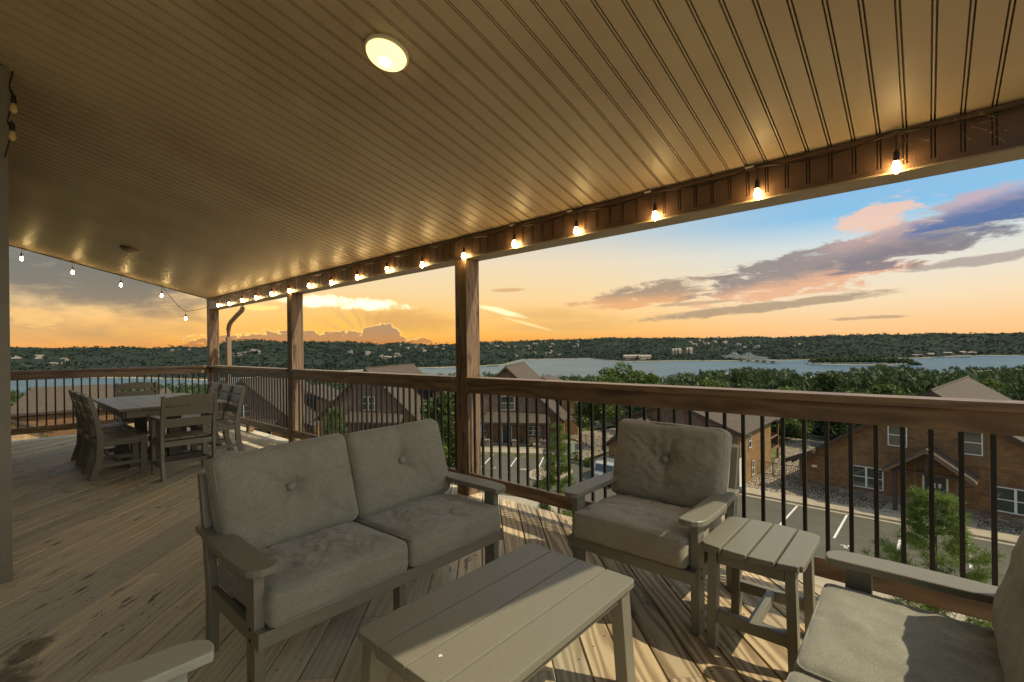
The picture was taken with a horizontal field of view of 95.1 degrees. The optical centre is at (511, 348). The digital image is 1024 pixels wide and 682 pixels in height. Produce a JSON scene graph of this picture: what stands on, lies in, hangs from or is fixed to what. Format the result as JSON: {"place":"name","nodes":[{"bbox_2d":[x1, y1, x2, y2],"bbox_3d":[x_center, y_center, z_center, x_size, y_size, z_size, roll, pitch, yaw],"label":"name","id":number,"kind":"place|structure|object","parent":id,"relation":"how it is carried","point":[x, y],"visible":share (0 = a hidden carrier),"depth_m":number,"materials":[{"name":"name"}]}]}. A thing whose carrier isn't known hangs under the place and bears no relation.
{"place":"outdoors","nodes":[
{"label":"outdoors","id":0,"kind":"place"},
{"bbox_2d":[232,377,341,438],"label":"gabled house","id":1,"kind":"structure","parent":0,"point":[269,432],"depth_m":61.84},
{"bbox_2d":[241,404,250,417],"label":"window","id":2,"kind":"structure","parent":1,"relation":"in","point":[243,404],"depth_m":59.42,"materials":[{"name":"grey plastic"}]},
{"bbox_2d":[0,426,822,681],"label":"deck","id":3,"kind":"structure","parent":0,"point":[108,570],"depth_m":2.49,"materials":[{"name":"brown wood"}]},
{"bbox_2d":[0,65,12,582],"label":"house wall","id":4,"kind":"structure","parent":3,"relation":"on","point":[6,565],"depth_m":2.72,"materials":[{"name":"beige"}]},
{"bbox_2d":[0,0,1023,309],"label":"porch roof","id":5,"kind":"structure","parent":4,"relation":"attached to","point":[210,150],"depth_m":2.55,"materials":[{"name":"brown wood"}]},
{"bbox_2d":[4,71,17,157],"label":"string lights","id":6,"kind":"object","parent":5,"relation":"hanging from","point":[13,108],"visible":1,"depth_m":2.69,"materials":[{"name":"black plastic"}]},
{"bbox_2d":[9,245,209,319],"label":"string lights","id":7,"kind":"object","parent":5,"relation":"hanging from","point":[72,268],"visible":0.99,"depth_m":7.70,"materials":[{"name":"glass"}]},
{"bbox_2d":[119,245,138,253],"bbox_3d":[-5.110,-1.306,6.243,0.208,0.061,0.208,-1,-13,41],"label":"ceiling lamp","id":8,"kind":"object","parent":5,"relation":"attached to","point":[127,249],"visible":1,"depth_m":6.19,"materials":[{"name":"gold metal"}]},
{"bbox_2d":[226,305,244,420],"bbox_3d":[-5.040,4.791,8.637,0.821,11.174,0.080,-1,0,41],"label":"downspout","id":9,"kind":"object","parent":5,"relation":"attached to","point":[237,314],"visible":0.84,"depth_m":8.84,"materials":[{"name":"gold metal"}]},
{"bbox_2d":[364,33,408,71],"bbox_3d":[-0.591,-1.368,2.198,0.208,0.064,0.208,-1,-13,41],"label":"ceiling lamp","id":10,"kind":"object","parent":5,"relation":"attached to","point":[386,52],"visible":1,"depth_m":2.15,"materials":[{"name":"glass"}]},
{"bbox_2d":[208,104,1023,306],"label":"string lights","id":11,"kind":"object","parent":5,"relation":"hanging from","point":[896,167],"visible":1,"depth_m":2.85,"materials":[{"name":"glass"}]},
{"bbox_2d":[880,109,1008,153],"bbox_3d":[1.906,-0.968,2.064,0.446,0.243,0.116,-1,0,39],"label":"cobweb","id":12,"kind":"object","parent":5,"relation":"attached to","point":[940,124],"visible":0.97,"depth_m":2.06,"materials":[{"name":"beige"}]},
{"bbox_2d":[68,390,127,465],"bbox_3d":[-5.142,0.942,5.829,0.462,0.874,0.510,-1,0,41],"label":"dining chair","id":13,"kind":"object","parent":3,"relation":"on","point":[77,449],"visible":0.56,"depth_m":5.82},
{"bbox_2d":[74,392,137,472],"bbox_3d":[-4.752,0.938,5.485,0.462,0.874,0.510,-1,0,41],"label":"dining chair","id":14,"kind":"object","parent":3,"relation":"on","point":[84,454],"visible":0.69,"depth_m":5.48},
{"bbox_2d":[80,394,147,480],"bbox_3d":[-4.381,0.933,5.165,0.462,0.874,0.510,-1,0,41],"label":"dining chair","id":15,"kind":"object","parent":3,"relation":"on","point":[99,440],"visible":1,"depth_m":5.11,"materials":[{"name":"wood"}]},
{"bbox_2d":[115,381,164,433],"bbox_3d":[-5.504,0.946,6.941,0.537,0.874,0.566,-1,0,41],"label":"dining chair","id":16,"kind":"object","parent":3,"relation":"on","point":[135,385],"visible":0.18,"depth_m":7.05,"materials":[{"name":"beige plastic"}]},
{"bbox_2d":[84,639,213,681],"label":"armchair","id":17,"kind":"object","parent":3,"relation":"on","point":[177,663],"visible":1,"depth_m":1.18,"materials":[{"name":"grey"}]},
{"bbox_2d":[93,393,226,467],"bbox_3d":[-4.504,1.011,5.947,1.840,0.722,1.030,-1,0,41],"label":"dining table","id":18,"kind":"object","parent":3,"relation":"on","point":[138,409],"visible":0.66,"depth_m":5.68,"materials":[{"name":"wood"}]},
{"bbox_2d":[147,393,217,481],"bbox_3d":[-3.584,0.924,5.122,0.537,0.874,0.566,-1,0,41],"label":"dining chair","id":19,"kind":"object","parent":3,"relation":"on","point":[161,439],"visible":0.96,"depth_m":5.03,"materials":[{"name":"beige plastic"}]},
{"bbox_2d":[181,382,218,417],"bbox_3d":[-4.537,0.935,6.742,0.462,0.874,0.510,-1,0,41],"label":"dining chair","id":20,"kind":"object","parent":3,"relation":"on","point":[212,385],"visible":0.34,"depth_m":6.88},
{"bbox_2d":[181,383,231,449],"bbox_3d":[-4.145,0.931,6.370,0.462,0.874,0.510,-1,0,41],"label":"dining chair","id":21,"kind":"object","parent":3,"relation":"on","point":[222,387],"visible":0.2,"depth_m":6.46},
{"bbox_2d":[207,300,219,411],"bbox_3d":[-5.761,0.509,9.042,0.150,2.955,0.165,-1,0,41],"label":"porch post","id":22,"kind":"object","parent":3,"relation":"attached to","point":[212,336],"visible":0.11,"depth_m":8.98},
{"bbox_2d":[10,365,209,434],"bbox_3d":[-6.707,0.810,7.917,0.143,0.959,2.779,-1,0,41],"label":"deck railing","id":23,"kind":"object","parent":22,"relation":"attached to","point":[37,375],"visible":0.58,"depth_m":7.55,"materials":[{"name":"brown wood"}]},
{"bbox_2d":[209,365,287,435],"bbox_3d":[-4.444,0.784,7.833,3.420,0.959,0.143,-1,0,41],"label":"deck railing","id":24,"kind":"object","parent":22,"relation":"attached to","point":[254,372],"visible":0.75,"depth_m":7.46,"materials":[{"name":"brown wood"}]},
{"bbox_2d":[191,385,245,459],"bbox_3d":[-3.761,0.926,6.005,0.462,0.874,0.510,-1,0,41],"label":"dining chair","id":25,"kind":"object","parent":3,"relation":"on","point":[225,425],"visible":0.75,"depth_m":5.99,"materials":[{"name":"wood"}]},
{"bbox_2d":[246,425,253,431],"bbox_3d":[-4.338,1.317,7.757,0.090,0.106,0.090,-1,0,41],"label":"railing support","id":26,"kind":"object","parent":3,"relation":"on","point":[249,428],"visible":0.76,"depth_m":7.72,"materials":[{"name":"brown wood"}]},
{"bbox_2d":[287,278,303,441],"bbox_3d":[-3.083,0.478,6.681,0.150,2.955,0.165,-1,0,41],"label":"porch post","id":27,"kind":"object","parent":3,"relation":"attached to","point":[295,354],"visible":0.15,"depth_m":6.62,"materials":[{"name":"wood"}]},
{"bbox_2d":[195,419,505,681],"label":"loveseat","id":28,"kind":"object","parent":3,"relation":"on","point":[298,536],"visible":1,"depth_m":2.17,"materials":[{"name":"grey"}]},
{"bbox_2d":[455,238,480,495],"bbox_3d":[-0.403,0.447,4.319,0.150,2.955,0.165,-1,0,41],"label":"porch post","id":29,"kind":"object","parent":3,"relation":"attached to","point":[467,316],"visible":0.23,"depth_m":4.26,"materials":[{"name":"wood"}]},
{"bbox_2d":[290,369,456,472],"bbox_3d":[-1.765,0.753,5.471,3.423,0.959,0.143,-1,0,41],"label":"deck railing","id":30,"kind":"object","parent":29,"relation":"attached to","point":[429,382],"visible":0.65,"depth_m":5.33,"materials":[{"name":"brown wood"}]},
{"bbox_2d":[465,377,1023,621],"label":"deck railing","id":31,"kind":"object","parent":29,"relation":"attached to","point":[993,418],"visible":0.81,"depth_m":2.48,"materials":[{"name":"brown wood"}]},
{"bbox_2d":[358,543,635,681],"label":"coffee table","id":32,"kind":"object","parent":3,"relation":"on","point":[525,613],"visible":1,"depth_m":1.55,"materials":[{"name":"wood"}]},
{"bbox_2d":[564,419,741,635],"bbox_3d":[0.783,0.874,2.578,0.774,0.874,0.729,-1,0,41],"label":"armchair","id":33,"kind":"object","parent":3,"relation":"on","point":[668,507],"visible":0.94,"depth_m":2.51,"materials":[{"name":"grey"}]},
{"bbox_2d":[702,516,819,673],"bbox_3d":[1.116,1.077,2.093,0.394,0.460,0.464,-1,0,41],"label":"side table","id":34,"kind":"object","parent":3,"relation":"on","point":[778,552],"visible":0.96,"depth_m":2.04,"materials":[{"name":"wood"}]},
{"bbox_2d":[785,529,1023,681],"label":"loveseat","id":35,"kind":"object","parent":3,"relation":"on","point":[857,630],"visible":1,"depth_m":1.36,"materials":[{"name":"grey"}]},
{"bbox_2d":[481,446,543,454],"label":"sidewalk","id":36,"kind":"structure","parent":0,"point":[514,451],"depth_m":46.95,"materials":[{"name":"concrete"}]},
{"bbox_2d":[9,159,1023,347],"label":"sky","id":37,"kind":"structure","parent":0,"point":[941,253],"materials":[{"name":"orange"}]},
{"bbox_2d":[10,333,1023,466],"bbox_3d":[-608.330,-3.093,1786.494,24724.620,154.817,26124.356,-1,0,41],"label":"terrain","id":38,"kind":"structure","parent":0,"point":[934,341],"depth_m":2412.00,"materials":[{"name":"plant"}]},
{"bbox_2d":[11,420,52,440],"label":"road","id":39,"kind":"structure","parent":38,"relation":"on","point":[24,436],"depth_m":51.17,"materials":[{"name":"brown"}]},
{"bbox_2d":[11,384,115,436],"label":"tan house","id":40,"kind":"structure","parent":38,"relation":"on","point":[41,408],"depth_m":69.20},
{"bbox_2d":[115,387,173,426],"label":"wing house","id":41,"kind":"structure","parent":38,"relation":"on","point":[162,390],"depth_m":72.47,"materials":[{"name":"brown"}]},
{"bbox_2d":[321,407,347,435],"bbox_3d":[-15.140,7.940,40.015,4.240,6.111,3.896,-1,0,-14],"label":"young pine","id":42,"kind":"object","parent":38,"relation":"on","point":[334,422],"visible":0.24,"depth_m":39.69,"materials":[{"name":"green plant"}]},
{"bbox_2d":[314,363,454,434],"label":"gabled house","id":43,"kind":"structure","parent":38,"relation":"on","point":[411,368],"depth_m":53.43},
{"bbox_2d":[363,396,375,410],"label":"window","id":44,"kind":"structure","parent":43,"relation":"in","point":[364,397],"depth_m":53.28,"materials":[{"name":"white glass"}]},
{"bbox_2d":[451,362,578,450],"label":"gabled house","id":45,"kind":"structure","parent":38,"relation":"on","point":[522,370],"depth_m":51.06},
{"bbox_2d":[481,425,485,438],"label":"window","id":46,"kind":"structure","parent":45,"relation":"in","point":[484,425],"depth_m":51.74,"materials":[{"name":"glass"}]},
{"bbox_2d":[502,425,511,442],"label":"door","id":47,"kind":"structure","parent":45,"relation":"in","point":[504,428],"depth_m":51.33,"materials":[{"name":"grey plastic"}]},
{"bbox_2d":[501,396,515,410],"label":"window","id":48,"kind":"structure","parent":45,"relation":"in","point":[504,398],"depth_m":51.21,"materials":[{"name":"glass"}]},
{"bbox_2d":[525,426,540,435],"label":"window","id":49,"kind":"structure","parent":45,"relation":"in","point":[532,429],"depth_m":50.79,"materials":[{"name":"glass"}]},
{"bbox_2d":[10,332,1023,377],"bbox_3d":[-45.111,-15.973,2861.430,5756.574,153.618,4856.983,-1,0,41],"label":"forest","id":50,"kind":"object","parent":38,"relation":"on","point":[83,364],"visible":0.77,"depth_m":2265.72,"materials":[{"name":"plant"}]},
{"bbox_2d":[11,363,1023,422],"bbox_3d":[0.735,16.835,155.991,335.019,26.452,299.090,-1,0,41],"label":"forest","id":51,"kind":"object","parent":38,"relation":"on","point":[908,382],"visible":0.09,"depth_m":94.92,"materials":[{"name":"green plant"}]},
{"bbox_2d":[532,478,551,506],"bbox_3d":[1.973,9.162,26.981,1.447,3.479,1.484,-1,0,-32],"label":"sapling","id":52,"kind":"object","parent":38,"relation":"on","point":[534,483],"visible":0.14,"depth_m":26.96,"materials":[{"name":"green plant"}]},
{"bbox_2d":[535,421,576,516],"bbox_3d":[2.175,7.025,21.413,2.519,7.544,2.783,-1,0,-3],"label":"young pine","id":53,"kind":"object","parent":38,"relation":"on","point":[563,458],"visible":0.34,"depth_m":21.32,"materials":[{"name":"green plant"}]},
{"bbox_2d":[571,451,578,462],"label":"shrub","id":54,"kind":"object","parent":38,"relation":"on","point":[576,458],"visible":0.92,"depth_m":42.38,"materials":[{"name":"green plant"}]},
{"bbox_2d":[544,440,608,459],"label":"gravel bed","id":55,"kind":"object","parent":38,"relation":"on","point":[586,450],"visible":0.43,"depth_m":46.96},
{"bbox_2d":[566,442,574,456],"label":"utility box","id":56,"kind":"object","parent":55,"relation":"on","point":[572,447],"visible":0.3,"depth_m":44.45,"materials":[{"name":"green metal"}]},
{"bbox_2d":[571,374,624,450],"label":"leafy tree","id":57,"kind":"object","parent":55,"relation":"on","point":[598,409],"visible":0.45,"depth_m":47.01,"materials":[{"name":"green plant"}]},
{"bbox_2d":[561,434,610,446],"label":"steel fence","id":58,"kind":"object","parent":38,"relation":"on","point":[595,441],"visible":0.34,"depth_m":48.95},
{"bbox_2d":[584,457,590,465],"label":"shrub","id":59,"kind":"object","parent":38,"relation":"on","point":[586,463],"visible":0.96,"depth_m":40.97,"materials":[{"name":"green plant"}]},
{"bbox_2d":[571,428,615,447],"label":"gravel bed","id":60,"kind":"object","parent":38,"relation":"on","point":[611,433],"visible":0.33,"depth_m":55.23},
{"bbox_2d":[595,403,615,428],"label":"oak tree","id":61,"kind":"object","parent":38,"relation":"on","point":[608,427],"visible":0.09,"depth_m":76.96,"materials":[{"name":"green plant"}]},
{"bbox_2d":[611,405,628,418],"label":"oak tree","id":62,"kind":"object","parent":38,"relation":"on","point":[625,407],"visible":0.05,"depth_m":67.39,"materials":[{"name":"green plant"}]},
{"bbox_2d":[598,362,647,415],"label":"leafy tree","id":63,"kind":"object","parent":38,"relation":"on","point":[633,376],"visible":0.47,"depth_m":60.98,"materials":[{"name":"green plant"}]},
{"bbox_2d":[622,355,636,359],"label":"house","id":64,"kind":"structure","parent":38,"relation":"on","point":[630,356],"depth_m":2096.05,"materials":[{"name":"white"}]},
{"bbox_2d":[633,382,650,411],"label":"oak tree","id":65,"kind":"object","parent":38,"relation":"on","point":[637,408],"visible":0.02,"depth_m":56.24,"materials":[{"name":"green plant"}]},
{"bbox_2d":[625,371,660,414],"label":"oak tree","id":66,"kind":"object","parent":38,"relation":"on","point":[652,378],"visible":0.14,"depth_m":60.97,"materials":[{"name":"green plant"}]},
{"bbox_2d":[637,355,650,359],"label":"house","id":67,"kind":"structure","parent":38,"relation":"on","point":[643,357],"depth_m":2082.13,"materials":[{"name":"white"}]},
{"bbox_2d":[602,407,779,486],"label":"log house","id":68,"kind":"structure","parent":38,"relation":"on","point":[752,438],"depth_m":37.23,"materials":[{"name":"wood"}]},
{"bbox_2d":[748,433,751,449],"bbox_3d":[18.342,7.135,36.095,0.041,1.230,0.930,-1,0,41],"label":"window","id":69,"kind":"structure","parent":68,"relation":"in","point":[750,435],"depth_m":36.01,"materials":[{"name":"glass"}]},
{"bbox_2d":[751,458,754,476],"bbox_3d":[18.896,9.328,36.695,0.041,1.330,0.880,-1,0,41],"label":"window","id":70,"kind":"structure","parent":68,"relation":"in","point":[753,460],"depth_m":36.57,"materials":[{"name":"glass"}]},
{"bbox_2d":[698,377,723,386],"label":"oak tree","id":71,"kind":"object","parent":38,"relation":"on","point":[709,382],"visible":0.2,"depth_m":57.62,"materials":[{"name":"green plant"}]},
{"bbox_2d":[719,381,730,387],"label":"oak tree","id":72,"kind":"object","parent":38,"relation":"on","point":[727,384],"visible":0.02,"depth_m":61.72,"materials":[{"name":"green plant"}]},
{"bbox_2d":[453,454,1013,586],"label":"parking lot","id":73,"kind":"structure","parent":38,"relation":"on","point":[863,532],"depth_m":27.43,"materials":[{"name":"asphalt"}]},
{"bbox_2d":[529,465,572,480],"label":"kerb","id":74,"kind":"structure","parent":73,"relation":"on","point":[531,477],"depth_m":37.65,"materials":[{"name":"concrete"}]},
{"bbox_2d":[531,466,567,477],"bbox_3d":[3.198,10.234,38.878,2.624,0.001,4.361,-1,0,41],"label":"gravel bed","id":75,"kind":"object","parent":74,"relation":"on","point":[542,473],"visible":0.32,"depth_m":38.38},
{"bbox_2d":[594,455,614,476],"bbox_3d":[8.284,9.397,36.718,1.950,1.857,4.858,-1,0,41],"label":"parked suv","id":76,"kind":"object","parent":73,"relation":"on","point":[598,467],"visible":0.09,"depth_m":35.39,"materials":[{"name":"silver metal"}]},
{"bbox_2d":[779,506,797,524],"bbox_3d":[16.946,10.221,28.705,0.110,0.001,4.601,-1,0,43],"label":"parking line","id":77,"kind":"object","parent":73,"relation":"on","point":[789,514],"visible":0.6,"depth_m":28.93,"materials":[{"name":"paint"}]},
{"bbox_2d":[833,515,847,537],"bbox_3d":[18.907,10.198,26.936,0.110,0.001,4.601,-1,0,43],"label":"parking line","id":78,"kind":"object","parent":73,"relation":"on","point":[839,528],"visible":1,"depth_m":26.84,"materials":[{"name":"paint"}]},
{"bbox_2d":[739,493,1014,545],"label":"curb","id":79,"kind":"structure","parent":73,"relation":"on","point":[864,517],"depth_m":28.73,"materials":[{"name":"concrete"}]},
{"bbox_2d":[715,369,753,388],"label":"oak tree","id":80,"kind":"object","parent":38,"relation":"on","point":[740,379],"visible":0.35,"depth_m":51.58,"materials":[{"name":"green plant"}]},
{"bbox_2d":[721,352,779,362],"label":"truss bridge","id":81,"kind":"structure","parent":38,"relation":"on","point":[754,358],"depth_m":1815.06,"materials":[{"name":"metal"}]},
{"bbox_2d":[758,460,797,478],"bbox_3d":[19.293,9.619,38.559,0.253,1.360,7.931,-1,0,-41],"label":"steel fence","id":82,"kind":"object","parent":38,"relation":"on","point":[779,469],"visible":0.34,"depth_m":36.78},
{"bbox_2d":[771,389,798,425],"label":"oak tree","id":83,"kind":"object","parent":38,"relation":"on","point":[787,420],"visible":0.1,"depth_m":55.20,"materials":[{"name":"green plant"}]},
{"bbox_2d":[771,387,801,437],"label":"oak tree","id":84,"kind":"object","parent":38,"relation":"on","point":[792,428],"visible":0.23,"depth_m":51.14,"materials":[{"name":"green plant"}]},
{"bbox_2d":[765,437,823,479],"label":"gravel bed","id":85,"kind":"object","parent":38,"relation":"on","point":[793,446],"visible":0.33,"depth_m":44.58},
{"bbox_2d":[806,370,847,440],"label":"oak tree","id":86,"kind":"object","parent":85,"relation":"on","point":[829,381],"visible":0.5,"depth_m":47.43,"materials":[{"name":"green plant"}]},
{"bbox_2d":[785,386,811,437],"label":"oak tree","id":87,"kind":"object","parent":38,"relation":"on","point":[799,433],"visible":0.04,"depth_m":60.18,"materials":[{"name":"green plant"}]},
{"bbox_2d":[794,390,815,438],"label":"oak tree","id":88,"kind":"object","parent":38,"relation":"on","point":[812,429],"visible":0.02,"depth_m":68.87,"materials":[{"name":"green plant"}]},
{"bbox_2d":[797,419,816,434],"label":"oak tree","id":89,"kind":"object","parent":38,"relation":"on","point":[812,423],"visible":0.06,"depth_m":74.06,"materials":[{"name":"green plant"}]},
{"bbox_2d":[816,424,823,435],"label":"oak tree","id":90,"kind":"object","parent":38,"relation":"on","point":[818,431],"visible":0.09,"depth_m":81.60,"materials":[{"name":"green plant"}]},
{"bbox_2d":[839,387,867,425],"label":"oak tree","id":91,"kind":"object","parent":38,"relation":"on","point":[854,389],"visible":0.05,"depth_m":57.80,"materials":[{"name":"green plant"}]},
{"bbox_2d":[845,390,865,428],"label":"oak tree","id":92,"kind":"object","parent":38,"relation":"on","point":[854,426],"visible":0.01,"depth_m":53.05,"materials":[{"name":"green plant"}]},
{"bbox_2d":[805,356,921,364],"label":"forest","id":93,"kind":"object","parent":38,"relation":"on","point":[866,359],"visible":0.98,"depth_m":1423.19,"materials":[{"name":"green plant"}]},
{"bbox_2d":[746,474,1022,534],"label":"gravel bed","id":94,"kind":"object","parent":38,"relation":"on","point":[773,484],"visible":0.17,"depth_m":32.30,"materials":[{"name":"gravel"}]},
{"bbox_2d":[869,383,904,394],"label":"oak tree","id":95,"kind":"object","parent":38,"relation":"on","point":[886,389],"visible":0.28,"depth_m":53.01,"materials":[{"name":"green plant"}]},
{"bbox_2d":[785,376,1023,528],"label":"lodge house","id":96,"kind":"structure","parent":38,"relation":"on","point":[1010,480],"depth_m":29.05,"materials":[{"name":"wood"}]},
{"bbox_2d":[848,463,884,492],"bbox_3d":[23.751,8.637,31.406,0.041,1.600,2.020,-1,0,-40],"label":"window","id":97,"kind":"structure","parent":96,"relation":"in","point":[863,474],"depth_m":31.38,"materials":[{"name":"glass"}]},
{"bbox_2d":[886,426,908,448],"bbox_3d":[24.794,5.575,30.144,0.041,1.620,1.160,-1,0,-40],"label":"window","id":98,"kind":"structure","parent":96,"relation":"in","point":[892,433],"depth_m":30.22,"materials":[{"name":"glass"}]},
{"bbox_2d":[922,475,948,493],"bbox_3d":[25.998,8.902,28.776,0.046,2.200,1.200,-1,0,-40],"label":"door","id":99,"kind":"structure","parent":96,"relation":"in","point":[925,479],"depth_m":28.69,"materials":[{"name":"grey glass"}]},
{"bbox_2d":[964,432,984,457],"bbox_3d":[27.015,5.530,27.544,0.041,1.620,1.130,-1,0,-40],"label":"window","id":100,"kind":"structure","parent":96,"relation":"in","point":[974,443],"depth_m":27.45,"materials":[{"name":"glass"}]},
{"bbox_2d":[989,483,1023,516],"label":"window","id":101,"kind":"structure","parent":96,"relation":"in","point":[1010,500],"depth_m":26.39,"materials":[{"name":"glass"}]},
{"bbox_2d":[858,484,1006,628],"bbox_3d":[12.325,7.329,13.447,3.591,6.701,3.712,-1,0,-20],"label":"young pine","id":102,"kind":"object","parent":38,"relation":"on","point":[946,503],"visible":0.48,"depth_m":13.34,"materials":[{"name":"green plant"}]},
{"bbox_2d":[958,375,1005,390],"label":"oak tree","id":103,"kind":"object","parent":38,"relation":"on","point":[988,382],"visible":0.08,"depth_m":45.14,"materials":[{"name":"green plant"}]},
{"bbox_2d":[989,387,1012,398],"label":"oak tree","id":104,"kind":"object","parent":38,"relation":"on","point":[1005,393],"visible":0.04,"depth_m":41.53,"materials":[{"name":"green plant"}]},
{"bbox_2d":[10,355,1023,393],"bbox_3d":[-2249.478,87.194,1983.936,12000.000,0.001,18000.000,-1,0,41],"label":"water","id":105,"kind":"structure","parent":0,"point":[582,368],"depth_m":1369.18,"materials":[{"name":"liquid"}]},
{"bbox_2d":[931,356,968,357],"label":"boat dock","id":106,"kind":"object","parent":105,"relation":"on","point":[954,356],"visible":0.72,"depth_m":1996.44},
{"bbox_2d":[582,417,613,429],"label":"lawn","id":107,"kind":"structure","parent":0,"point":[599,426],"depth_m":62.37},
{"bbox_2d":[482,493,986,680],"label":"driveway","id":108,"kind":"structure","parent":0,"point":[821,581],"depth_m":20.72,"materials":[{"name":"concrete"}]},
{"bbox_2d":[594,453,1019,543],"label":"sidewalk","id":109,"kind":"structure","parent":0,"point":[977,532],"depth_m":29.08,"materials":[{"name":"concrete"}]},
{"label":"ground","id":110,"kind":"structure","parent":0,"visible":0},
{"bbox_2d":[419,391,481,485],"bbox_3d":[-1.998,5.991,15.565,2.100,9.909,2.826,-1,0,-9],"label":"leafy tree","id":111,"kind":"object","parent":110,"relation":"on","point":[445,419],"visible":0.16,"depth_m":15.29,"materials":[{"name":"green plant"}]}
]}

